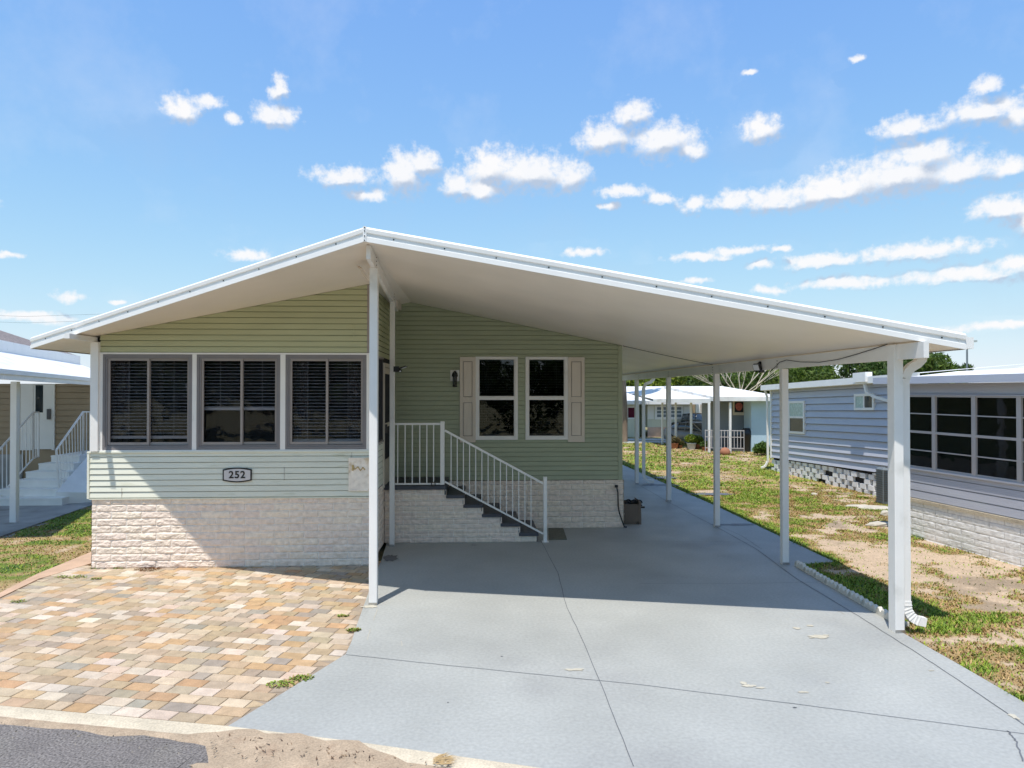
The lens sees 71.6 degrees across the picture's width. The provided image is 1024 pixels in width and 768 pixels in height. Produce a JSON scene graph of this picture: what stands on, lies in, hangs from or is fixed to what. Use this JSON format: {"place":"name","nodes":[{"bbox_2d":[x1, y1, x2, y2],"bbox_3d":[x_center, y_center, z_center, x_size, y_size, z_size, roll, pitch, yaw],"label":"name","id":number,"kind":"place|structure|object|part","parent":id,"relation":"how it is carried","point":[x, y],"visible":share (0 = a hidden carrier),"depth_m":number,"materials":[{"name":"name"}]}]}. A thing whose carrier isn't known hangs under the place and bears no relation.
{"place":"outdoors","nodes":[
{"label":"outdoors","id":0,"kind":"place"},
{"bbox_2d":[0,330,89,521],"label":"house","id":1,"kind":"structure","parent":0,"point":[60,408],"depth_m":20.50,"materials":[{"name":"beige"}]},
{"bbox_2d":[33,384,51,448],"bbox_3d":[-13.570,0.942,20.530,0.527,1.880,0.090,0,-1,-3],"label":"door","id":2,"kind":"structure","parent":1,"relation":"in","point":[42,393],"depth_m":20.54,"materials":[{"name":"white paint"}]},
{"bbox_2d":[0,506,91,591],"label":"lawn","id":3,"kind":"structure","parent":0,"point":[23,578],"depth_m":12.59,"materials":[{"name":"plant"}]},
{"bbox_2d":[0,552,90,597],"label":"patio edge","id":4,"kind":"object","parent":3,"relation":"on","point":[83,560],"visible":0.63,"depth_m":10.90,"materials":[{"name":"beige concrete"}]},
{"bbox_2d":[0,487,91,537],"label":"carport slab","id":5,"kind":"structure","parent":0,"point":[30,516],"depth_m":15.91,"materials":[{"name":"grey concrete"}]},
{"bbox_2d":[0,450,91,505],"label":"steps","id":6,"kind":"structure","parent":5,"relation":"on","point":[38,487],"depth_m":17.77,"materials":[{"name":"white concrete"}]},
{"bbox_2d":[0,411,39,496],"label":"handrail","id":7,"kind":"object","parent":6,"relation":"on","point":[33,414],"visible":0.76,"depth_m":19.32,"materials":[{"name":"white metal"}]},
{"bbox_2d":[55,411,89,488],"bbox_3d":[-11.384,1.702,18.744,0.408,1.946,2.546,0,-1,-3],"label":"handrail","id":8,"kind":"object","parent":6,"relation":"on","point":[62,441],"visible":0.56,"depth_m":18.44,"materials":[{"name":"white metal"}]},
{"bbox_2d":[0,724,207,767],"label":"road","id":9,"kind":"structure","parent":0,"point":[45,748],"depth_m":5.48,"materials":[{"name":"grey asphalt"}]},
{"bbox_2d":[190,762,223,767],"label":"sand patch","id":10,"kind":"object","parent":9,"relation":"on","point":[210,765],"visible":1,"depth_m":5.25,"materials":[{"name":"beige sand"}]},
{"bbox_2d":[0,716,443,767],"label":"sand drift","id":11,"kind":"object","parent":9,"relation":"on","point":[227,755],"visible":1,"depth_m":5.47,"materials":[{"name":"beige sand"}]},
{"bbox_2d":[1,722,457,767],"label":"leaf litter","id":12,"kind":"object","parent":9,"relation":"on","point":[440,758],"visible":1,"depth_m":5.33,"materials":[{"name":"brown plant"}]},
{"bbox_2d":[0,561,380,725],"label":"paving","id":13,"kind":"structure","parent":0,"point":[104,627],"depth_m":7.98,"materials":[{"name":"beige stone"}]},
{"bbox_2d":[10,599,25,602],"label":"weed","id":14,"kind":"object","parent":13,"relation":"on","point":[17,601],"visible":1,"depth_m":9.29,"materials":[{"name":"green plant"}]},
{"bbox_2d":[68,575,86,578],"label":"weed","id":15,"kind":"object","parent":13,"relation":"on","point":[74,576],"visible":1,"depth_m":10.52,"materials":[{"name":"green plant"}]},
{"bbox_2d":[135,567,160,570],"bbox_3d":[-5.639,2.853,10.979,0.423,0.031,0.287,0,-1,-3],"label":"weed","id":16,"kind":"object","parent":13,"relation":"on","point":[148,569],"visible":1,"depth_m":10.98,"materials":[{"name":"green plant"}]},
{"bbox_2d":[266,680,294,688],"bbox_3d":[-2.169,2.806,6.664,0.276,0.032,0.192,0,-1,-3],"label":"weed","id":17,"kind":"object","parent":13,"relation":"on","point":[279,682],"visible":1,"depth_m":6.67,"materials":[{"name":"green plant"}]},
{"bbox_2d":[289,674,313,681],"bbox_3d":[-2.018,2.808,6.812,0.243,0.032,0.169,0,-1,-3],"label":"weed","id":18,"kind":"object","parent":13,"relation":"on","point":[304,676],"visible":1,"depth_m":6.80,"materials":[{"name":"green plant"}]},
{"bbox_2d":[0,0,1023,383],"label":"sky","id":19,"kind":"structure","parent":0,"point":[861,157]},
{"bbox_2d":[378,427,665,560],"bbox_3d":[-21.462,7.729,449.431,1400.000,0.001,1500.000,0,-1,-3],"label":"ground","id":20,"kind":"structure","parent":0,"point":[381,552],"depth_m":41.77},
{"bbox_2d":[0,706,537,767],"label":"kerb","id":21,"kind":"structure","parent":20,"relation":"on","point":[413,756],"depth_m":5.83,"materials":[{"name":"concrete"}]},
{"bbox_2d":[622,381,627,441],"bbox_3d":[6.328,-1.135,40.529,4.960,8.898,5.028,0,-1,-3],"label":"post","id":22,"kind":"object","parent":20,"relation":"on","point":[624,418],"visible":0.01,"depth_m":40.38,"materials":[{"name":"white metal"}]},
{"bbox_2d":[626,376,689,385],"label":"tree","id":23,"kind":"object","parent":20,"relation":"on","point":[659,382],"visible":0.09,"depth_m":58.35,"materials":[{"name":"green plant"}]},
{"bbox_2d":[671,413,701,425],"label":"pickup","id":24,"kind":"object","parent":20,"relation":"on","point":[696,417],"visible":0.06,"depth_m":43.92,"materials":[{"name":"black paint"}]},
{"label":"windows","id":25,"kind":"part","parent":24,"relation":"part of","materials":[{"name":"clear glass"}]},
{"bbox_2d":[627,386,769,452],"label":"house","id":26,"kind":"structure","parent":20,"relation":"on","point":[753,418],"depth_m":33.97,"materials":[{"name":"white paint"}]},
{"bbox_2d":[705,430,743,451],"bbox_3d":[9.449,2.533,31.587,1.679,0.980,0.030,0,-1,14],"label":"railing","id":27,"kind":"object","parent":26,"relation":"attached to","point":[734,437],"visible":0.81,"depth_m":31.55,"materials":[{"name":"white metal"}]},
{"bbox_2d":[733,401,743,414],"bbox_3d":[10.839,1.141,33.964,0.560,0.700,0.073,0,-1,-3],"label":"framed picture","id":28,"kind":"object","parent":26,"relation":"attached to","point":[738,407],"visible":0.87,"depth_m":33.93,"materials":[{"name":"black plastic"}]},
{"bbox_2d":[671,372,754,390],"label":"tree","id":29,"kind":"object","parent":20,"relation":"on","point":[689,382],"visible":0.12,"depth_m":62.43,"materials":[{"name":"green plant"}]},
{"bbox_2d":[686,369,777,390],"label":"tree","id":30,"kind":"object","parent":20,"relation":"on","point":[702,378],"visible":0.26,"depth_m":52.49,"materials":[{"name":"beige plant"}]},
{"bbox_2d":[723,436,742,451],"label":"steps","id":31,"kind":"structure","parent":20,"relation":"on","point":[737,450],"depth_m":33.40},
{"bbox_2d":[741,428,750,451],"bbox_3d":[10.944,2.633,33.095,0.600,1.150,0.585,0,-1,-3],"label":"grill","id":32,"kind":"object","parent":20,"relation":"on","point":[746,439],"visible":0.7,"depth_m":32.88,"materials":[{"name":"black plastic"}]},
{"bbox_2d":[741,364,840,393],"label":"tree","id":33,"kind":"object","parent":20,"relation":"on","point":[751,373],"visible":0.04,"depth_m":64.96,"materials":[{"name":"green plant"}]},
{"bbox_2d":[762,367,842,384],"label":"tree","id":34,"kind":"object","parent":20,"relation":"on","point":[802,375],"visible":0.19,"depth_m":60.46,"materials":[{"name":"green plant"}]},
{"bbox_2d":[836,361,918,378],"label":"tree","id":35,"kind":"object","parent":20,"relation":"on","point":[848,370],"visible":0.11,"depth_m":47.34,"materials":[{"name":"green plant"}]},
{"bbox_2d":[761,364,1023,566],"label":"house","id":36,"kind":"structure","parent":20,"relation":"on","point":[967,461],"depth_m":13.00,"materials":[{"name":"blue plastic"}]},
{"bbox_2d":[788,401,805,433],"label":"window","id":37,"kind":"structure","parent":36,"relation":"in","point":[796,409],"depth_m":23.08,"materials":[{"name":"white paint"}]},
{"bbox_2d":[854,393,875,409],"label":"window","id":38,"kind":"structure","parent":36,"relation":"in","point":[861,401],"depth_m":19.35,"materials":[{"name":"white paint"}]},
{"bbox_2d":[910,395,931,469],"bbox_3d":[7.676,0.907,13.637,0.060,1.378,1.089,0,-1,-9],"label":"window","id":39,"kind":"structure","parent":36,"relation":"in","point":[920,405],"depth_m":13.40,"materials":[{"name":"black glass"}]},
{"bbox_2d":[931,396,971,475],"bbox_3d":[7.838,0.897,12.648,0.060,1.378,0.915,0,-1,-9],"label":"window","id":40,"kind":"structure","parent":36,"relation":"in","point":[951,433],"depth_m":12.66,"materials":[{"name":"black glass"}]},
{"bbox_2d":[971,396,1016,482],"bbox_3d":[7.985,0.887,11.754,0.060,1.378,0.897,0,-1,-9],"label":"window","id":41,"kind":"structure","parent":36,"relation":"in","point":[993,435],"depth_m":11.76,"materials":[{"name":"black glass"}]},
{"bbox_2d":[1016,396,1023,483],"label":"window","id":42,"kind":"structure","parent":36,"relation":"in","point":[1019,399],"depth_m":11.23,"materials":[{"name":"white glass"}]},
{"bbox_2d":[878,352,958,383],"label":"tree","id":43,"kind":"object","parent":20,"relation":"on","point":[939,362],"visible":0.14,"depth_m":44.59,"materials":[{"name":"green plant"}]},
{"bbox_2d":[954,362,974,370],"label":"tree","id":44,"kind":"object","parent":20,"relation":"on","point":[962,367],"visible":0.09,"depth_m":59.83,"materials":[{"name":"green plant"}]},
{"bbox_2d":[966,340,976,370],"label":"street lamp","id":45,"kind":"object","parent":20,"relation":"on","point":[967,357],"visible":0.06,"depth_m":54.94,"materials":[{"name":"grey metal"}]},
{"bbox_2d":[229,465,1023,767],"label":"driveway","id":46,"kind":"structure","parent":0,"point":[708,612],"depth_m":7.08,"materials":[{"name":"paint"}]},
{"bbox_2d":[345,627,360,631],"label":"weed","id":47,"kind":"object","parent":46,"relation":"on","point":[354,629],"visible":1,"depth_m":8.17,"materials":[{"name":"green plant"}]},
{"bbox_2d":[384,477,538,542],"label":"steps","id":48,"kind":"structure","parent":46,"relation":"on","point":[430,514],"depth_m":12.94,"materials":[{"name":"white brick"}]},
{"bbox_2d":[395,421,548,541],"bbox_3d":[-0.730,1.786,12.961,2.799,2.208,0.120,0,-1,-3],"label":"handrail","id":49,"kind":"object","parent":48,"relation":"on","point":[442,455],"visible":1,"depth_m":12.95,"materials":[{"name":"white metal"}]},
{"bbox_2d":[30,226,973,632],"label":"house","id":50,"kind":"structure","parent":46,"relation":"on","point":[286,384],"depth_m":11.20,"materials":[{"name":"green"}]},
{"bbox_2d":[102,354,191,449],"bbox_3d":[-5.694,0.284,11.217,1.366,1.491,0.260,0,-1,-3],"label":"window","id":51,"kind":"structure","parent":50,"relation":"in","point":[122,437],"depth_m":11.17,"materials":[{"name":"grey glass"}]},
{"bbox_2d":[223,467,251,481],"bbox_3d":[-4.298,1.423,11.111,0.445,0.231,0.023,0,-1,-3],"label":"house number sign","id":52,"kind":"object","parent":50,"relation":"attached to","point":[237,474],"visible":1,"depth_m":11.11,"materials":[{"name":"white plastic"}]},
{"bbox_2d":[196,354,279,449],"bbox_3d":[-4.297,0.284,11.239,1.292,1.491,0.172,0,-1,-3],"label":"window","id":53,"kind":"structure","parent":50,"relation":"in","point":[200,444],"depth_m":11.18,"materials":[{"name":"glass"}]},
{"bbox_2d":[285,355,366,448],"bbox_3d":[-2.942,0.285,11.348,1.266,1.491,0.260,0,-1,-3],"label":"window","id":54,"kind":"structure","parent":50,"relation":"in","point":[357,364],"depth_m":11.35,"materials":[{"name":"grey glass"}]},
{"bbox_2d":[348,458,368,490],"bbox_3d":[-2.408,1.424,11.194,0.330,0.524,0.035,0,-1,-3],"label":"wall plaque","id":55,"kind":"object","parent":50,"relation":"attached to","point":[358,478],"depth_m":11.19,"materials":[{"name":"stone"}]},
{"bbox_2d":[378,358,382,441],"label":"window","id":56,"kind":"structure","parent":50,"relation":"in","point":[380,375],"depth_m":12.45,"materials":[{"name":"black glass"}]},
{"bbox_2d":[382,363,389,487],"bbox_3d":[-2.328,0.744,13.317,0.100,2.240,1.180,0,-1,-3],"label":"door","id":57,"kind":"structure","parent":50,"relation":"in","point":[386,371],"depth_m":13.13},
{"bbox_2d":[393,366,407,371],"bbox_3d":[-1.960,-0.266,12.485,0.243,0.114,0.122,0,-1,-3],"label":"floodlight","id":58,"kind":"object","parent":50,"relation":"attached to","point":[397,368],"visible":1,"depth_m":12.47,"materials":[{"name":"black plastic"}]},
{"bbox_2d":[450,370,458,386],"bbox_3d":[-1.143,-0.111,14.157,0.180,0.340,0.170,0,-1,-3],"label":"wall lantern","id":59,"kind":"object","parent":50,"relation":"attached to","point":[454,376],"depth_m":14.11,"materials":[{"name":"black metal"}]},
{"bbox_2d":[476,357,517,439],"bbox_3d":[-0.312,0.287,14.375,0.850,1.669,0.252,0,-1,-3],"label":"window","id":60,"kind":"structure","parent":50,"relation":"in","point":[496,416],"depth_m":14.29,"materials":[{"name":"glass"}]},
{"bbox_2d":[525,357,567,439],"bbox_3d":[0.694,0.287,14.423,0.855,1.669,0.252,0,-1,-3],"label":"window","id":61,"kind":"structure","parent":50,"relation":"in","point":[546,417],"depth_m":14.34,"materials":[{"name":"glass"}]},
{"bbox_2d":[615,485,626,527],"bbox_3d":[2.194,2.467,14.323,0.246,0.862,0.077,0,-1,2],"label":"hose","id":62,"kind":"object","parent":50,"relation":"hanging from","point":[616,486],"visible":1,"depth_m":14.30,"materials":[{"name":"black plastic"}]},
{"bbox_2d":[625,346,712,364],"bbox_3d":[3.170,-0.583,14.446,1.852,0.390,0.011,0,-1,-3],"label":"cable","id":63,"kind":"object","parent":50,"relation":"attached to","point":[669,356],"visible":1,"depth_m":14.44,"materials":[{"name":"black rubber"}]},
{"bbox_2d":[752,361,764,372],"bbox_3d":[4.171,-0.287,12.032,0.204,0.200,0.127,0,-1,-38],"label":"floodlight","id":64,"kind":"object","parent":50,"relation":"attached to","point":[757,367],"visible":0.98,"depth_m":11.99,"materials":[{"name":"black plastic"}]},
{"bbox_2d":[763,344,886,372],"bbox_3d":[4.302,-0.329,10.125,0.010,0.241,3.632,0,-1,-3],"label":"cable","id":65,"kind":"object","parent":50,"relation":"attached to","point":[830,360],"visible":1,"depth_m":9.48,"materials":[{"name":"black rubber"}]},
{"bbox_2d":[549,528,566,539],"bbox_3d":[0.856,2.891,13.726,0.339,0.013,1.080,0,-1,0],"label":"doormat","id":66,"kind":"object","parent":46,"relation":"on","point":[556,533],"visible":1,"depth_m":13.61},
{"bbox_2d":[624,498,644,524],"bbox_3d":[2.533,2.658,14.910,0.487,0.507,0.410,0,-1,-3],"label":"hose box","id":67,"kind":"object","parent":46,"relation":"on","point":[632,511],"visible":0.96,"depth_m":14.71,"materials":[{"name":"brown plastic"}]},
{"bbox_2d":[346,480,1023,765],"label":"joint","id":68,"kind":"object","parent":46,"relation":"on","point":[745,697],"visible":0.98,"depth_m":6.78,"materials":[{"name":"grey concrete"}]},
{"bbox_2d":[361,605,1019,719],"bbox_3d":[1.170,2.827,7.552,6.280,0.001,3.074,0,-1,1],"label":"paint wear","id":69,"kind":"object","parent":46,"relation":"on","point":[823,636],"visible":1,"depth_m":7.04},
{"bbox_2d":[794,560,805,570],"bbox_3d":[4.494,2.834,11.062,0.068,0.133,0.332,1,-3,-2],"label":"garden edging","id":70,"kind":"object","parent":46,"relation":"on","point":[799,564],"visible":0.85,"depth_m":11.03,"materials":[{"name":"concrete"}]},
{"bbox_2d":[803,566,816,575],"bbox_3d":[4.501,2.841,10.718,0.068,0.133,0.332,1,-2,-4],"label":"garden edging","id":71,"kind":"object","parent":46,"relation":"on","point":[808,570],"visible":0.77,"depth_m":10.69,"materials":[{"name":"concrete"}]},
{"bbox_2d":[813,572,826,582],"bbox_3d":[4.508,2.837,10.373,0.060,0.133,0.331,0,-1,-2],"label":"garden edging","id":72,"kind":"object","parent":46,"relation":"on","point":[819,576],"visible":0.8,"depth_m":10.36,"materials":[{"name":"concrete"}]},
{"bbox_2d":[824,578,837,589],"bbox_3d":[4.516,2.831,10.030,0.061,0.134,0.331,0,-1,-2],"label":"garden edging","id":73,"kind":"object","parent":46,"relation":"on","point":[833,584],"visible":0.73,"depth_m":10.01,"materials":[{"name":"concrete"}]},
{"bbox_2d":[836,584,849,596],"bbox_3d":[4.523,2.826,9.685,0.068,0.133,0.332,-1,2,-2],"label":"garden edging","id":74,"kind":"object","parent":46,"relation":"on","point":[842,589],"visible":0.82,"depth_m":9.66,"materials":[{"name":"concrete"}]},
{"bbox_2d":[848,591,863,603],"bbox_3d":[4.530,2.817,9.345,0.068,0.133,0.332,-1,-1,-3],"label":"garden edging","id":75,"kind":"object","parent":46,"relation":"on","point":[855,597],"visible":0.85,"depth_m":9.32,"materials":[{"name":"concrete"}]},
{"bbox_2d":[861,599,877,611],"bbox_3d":[4.541,2.821,9.000,0.068,0.133,0.332,1,1,-4],"label":"garden edging","id":76,"kind":"object","parent":46,"relation":"on","point":[869,605],"visible":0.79,"depth_m":8.99,"materials":[{"name":"concrete"}]},
{"bbox_2d":[875,606,888,620],"bbox_3d":[4.548,2.811,8.659,0.061,0.137,0.332,0,-1,-1],"label":"garden edging","id":77,"kind":"object","parent":46,"relation":"on","point":[881,611],"visible":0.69,"depth_m":8.66,"materials":[{"name":"concrete"}]},
{"bbox_2d":[628,439,665,440],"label":"path","id":78,"kind":"structure","parent":0,"point":[645,439],"depth_m":42.19,"materials":[{"name":"concrete"}]},
{"bbox_2d":[624,441,686,442],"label":"lane","id":79,"kind":"structure","parent":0,"point":[648,441],"depth_m":40.64,"materials":[{"name":"paint"}]},
{"bbox_2d":[663,422,701,441],"bbox_3d":[9.931,2.655,38.228,1.634,1.257,3.913,0,-1,-31],"label":"car","id":80,"kind":"object","parent":79,"relation":"on","point":[683,429],"visible":0.27,"depth_m":38.05,"materials":[{"name":"silver metal"}]},
{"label":"windows","id":81,"kind":"part","parent":80,"relation":"part of","materials":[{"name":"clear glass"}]},
{"bbox_2d":[626,386,701,436],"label":"house","id":82,"kind":"structure","parent":0,"point":[652,417],"depth_m":45.02,"materials":[{"name":"white paint"}]},
{"bbox_2d":[627,406,634,418],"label":"window","id":83,"kind":"structure","parent":82,"relation":"in","point":[631,409],"depth_m":44.93,"materials":[{"name":"white paint"}]},
{"bbox_2d":[655,406,682,418],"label":"window","id":84,"kind":"structure","parent":82,"relation":"in","point":[657,408],"depth_m":45.04,"materials":[{"name":"white paint"}]},
{"bbox_2d":[692,404,701,412],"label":"window","id":85,"kind":"structure","parent":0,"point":[696,408],"depth_m":50.48,"materials":[{"name":"beige glass"}]},
{"bbox_2d":[622,443,875,498],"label":"lawn","id":86,"kind":"structure","parent":0,"point":[675,472],"depth_m":24.11,"materials":[{"name":"plant"}]},
{"bbox_2d":[671,435,680,448],"bbox_3d":[7.984,2.861,34.797,0.646,0.730,0.569,0,-1,27],"label":"potted plant","id":87,"kind":"object","parent":86,"relation":"on","point":[675,440],"visible":0.86,"depth_m":34.68,"materials":[{"name":"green plant"}]},
{"bbox_2d":[678,440,684,447],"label":"potted plant","id":88,"kind":"object","parent":86,"relation":"on","point":[681,444],"visible":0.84,"depth_m":34.90,"materials":[{"name":"green plant"}]},
{"bbox_2d":[683,434,699,449],"bbox_3d":[8.677,2.799,34.289,0.800,0.844,0.689,0,-1,-3],"label":"potted plant","id":89,"kind":"object","parent":86,"relation":"on","point":[691,440],"visible":0.98,"depth_m":34.17,"materials":[{"name":"green plant"}]},
{"bbox_2d":[695,435,703,448],"bbox_3d":[9.030,2.837,34.516,0.826,0.773,0.595,0,-1,-3],"label":"potted plant","id":90,"kind":"object","parent":86,"relation":"on","point":[701,439],"visible":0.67,"depth_m":34.35,"materials":[{"name":"green plant"}]},
{"bbox_2d":[700,441,710,450],"bbox_3d":[9.138,2.925,33.502,0.543,0.575,0.462,0,-1,-3],"label":"potted plant","id":91,"kind":"object","parent":86,"relation":"on","point":[702,443],"visible":0.65,"depth_m":33.39,"materials":[{"name":"green plant"}]},
{"bbox_2d":[720,447,730,454],"bbox_3d":[9.360,2.987,31.199,0.480,0.400,0.468,0,-1,-3],"label":"garden ball","id":92,"kind":"object","parent":86,"relation":"on","point":[724,451],"visible":0.74,"depth_m":31.03,"materials":[{"name":"ceramic"}]},
{"bbox_2d":[752,441,769,454],"bbox_3d":[10.933,2.808,31.001,0.913,0.739,0.923,0,-1,16],"label":"shrub","id":93,"kind":"object","parent":86,"relation":"on","point":[759,448],"visible":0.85,"depth_m":30.81,"materials":[{"name":"green plant"}]},
{"bbox_2d":[622,442,1023,700],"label":"grass","id":94,"kind":"structure","parent":86,"relation":"on","point":[737,494],"depth_m":13.11,"materials":[{"name":"green plant"}]},
{"bbox_2d":[707,499,1023,701],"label":"lawn","id":95,"kind":"structure","parent":0,"point":[871,560],"depth_m":10.80,"materials":[{"name":"sand"}]},
{"bbox_2d":[846,504,864,506],"bbox_3d":[8.310,2.955,17.149,0.604,0.079,0.302,0,-1,-3],"label":"stone","id":96,"kind":"object","parent":95,"relation":"on","point":[857,505],"visible":0.61,"depth_m":17.11,"materials":[{"name":"beige stone"}]},
{"bbox_2d":[857,505,887,509],"bbox_3d":[8.618,2.950,16.849,0.883,0.084,0.516,0,-1,14],"label":"stone","id":97,"kind":"object","parent":95,"relation":"on","point":[874,507],"visible":0.68,"depth_m":16.81,"materials":[{"name":"beige stone"}]},
{"bbox_2d":[865,521,887,526],"bbox_3d":[7.596,2.909,14.699,0.622,0.119,0.278,0,-1,-3],"label":"stone","id":98,"kind":"object","parent":95,"relation":"on","point":[879,524],"visible":0.64,"depth_m":14.60,"materials":[{"name":"white stone"}]},
{"bbox_2d":[875,466,887,503],"bbox_3d":[9.504,2.491,17.615,0.822,0.900,0.362,0,-1,-3],"label":"air conditioner","id":99,"kind":"object","parent":95,"relation":"on","point":[881,478],"visible":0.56,"depth_m":17.49,"materials":[{"name":"grey metal"}]},
{"bbox_2d":[880,510,887,515],"bbox_3d":[8.368,2.905,15.911,0.267,0.145,0.198,0,-1,-3],"label":"stone","id":100,"kind":"object","parent":95,"relation":"on","point":[884,512],"visible":0.54,"depth_m":15.85,"materials":[{"name":"white stone"}]}
]}

